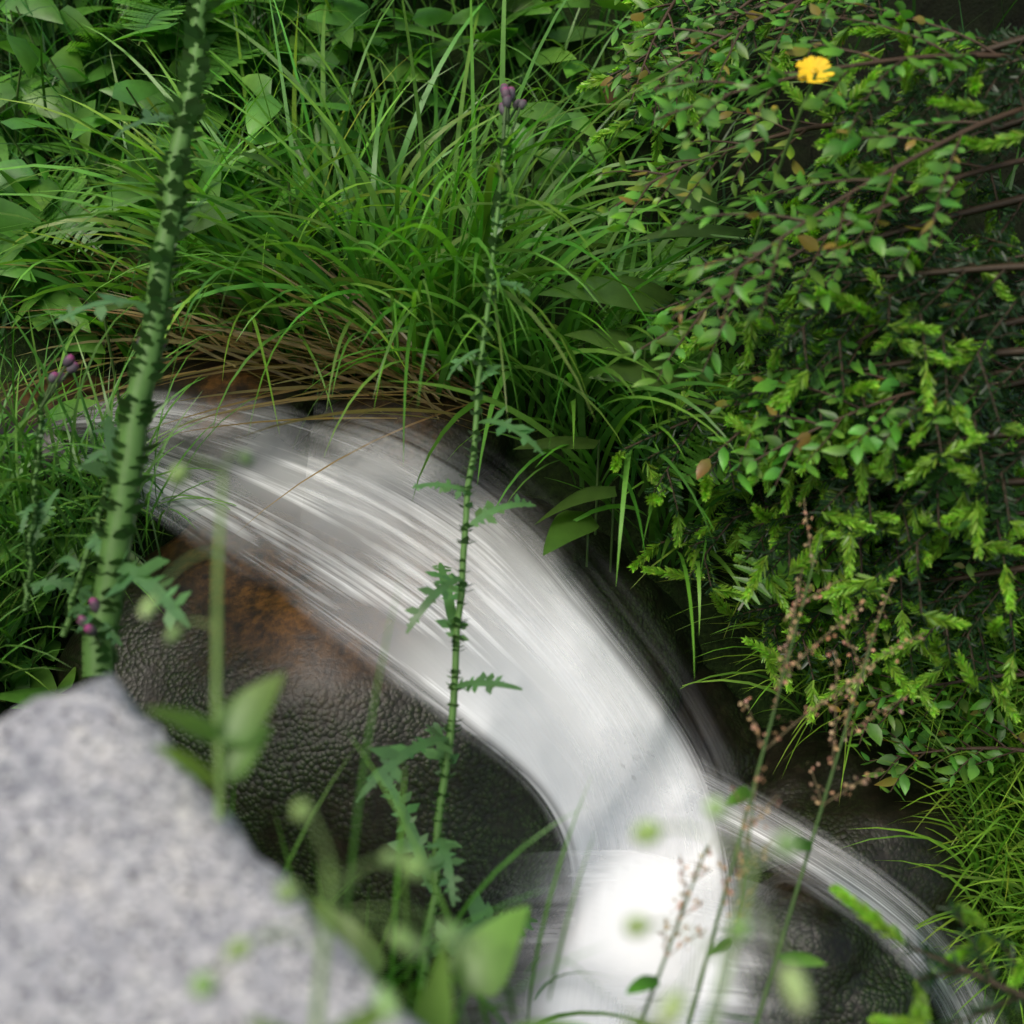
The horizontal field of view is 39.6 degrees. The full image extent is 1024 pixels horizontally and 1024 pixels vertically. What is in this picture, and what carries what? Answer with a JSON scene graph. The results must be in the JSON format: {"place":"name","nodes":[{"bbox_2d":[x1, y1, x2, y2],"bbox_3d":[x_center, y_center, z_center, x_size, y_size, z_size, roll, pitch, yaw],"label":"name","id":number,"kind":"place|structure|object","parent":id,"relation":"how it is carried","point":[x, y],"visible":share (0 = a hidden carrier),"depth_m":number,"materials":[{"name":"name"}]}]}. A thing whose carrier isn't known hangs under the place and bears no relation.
{"place":"outdoors","nodes":[
{"label":"outdoors","id":0,"kind":"place"},
{"bbox_2d":[0,0,1023,1023],"bbox_3d":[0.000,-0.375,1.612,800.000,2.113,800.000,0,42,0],"label":"ground","id":1,"kind":"structure","parent":0,"point":[975,18],"depth_m":2.22,"materials":[{"name":"brown soil"}]},
{"bbox_2d":[0,673,420,1023],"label":"granite boulder","id":2,"kind":"object","parent":1,"relation":"on","point":[139,883],"visible":0.94,"depth_m":0.87,"materials":[{"name":"grey stone"}]},
{"bbox_2d":[0,347,1011,1023],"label":"stream rocks","id":3,"kind":"object","parent":1,"relation":"on","point":[300,621],"visible":0.41,"depth_m":1.86,"materials":[{"name":"grey stone"}]},
{"bbox_2d":[93,419,984,1023],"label":"waterfall","id":4,"kind":"object","parent":3,"relation":"on","point":[571,717],"visible":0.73,"depth_m":1.84,"materials":[{"name":"white water"}]},
{"bbox_2d":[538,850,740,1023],"bbox_3d":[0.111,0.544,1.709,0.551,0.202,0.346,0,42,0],"label":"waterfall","id":5,"kind":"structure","parent":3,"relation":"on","point":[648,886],"depth_m":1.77,"materials":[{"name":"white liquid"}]},
{"bbox_2d":[0,0,1023,1023],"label":"foliage","id":6,"kind":"object","parent":1,"relation":"on","point":[252,276],"visible":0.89,"depth_m":1.85,"materials":[{"name":"green plant"}]},
{"bbox_2d":[0,0,1023,1023],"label":"plants","id":7,"kind":"object","parent":1,"relation":"on","point":[126,477],"visible":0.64,"depth_m":1.58,"materials":[{"name":"green plant"}]}
]}

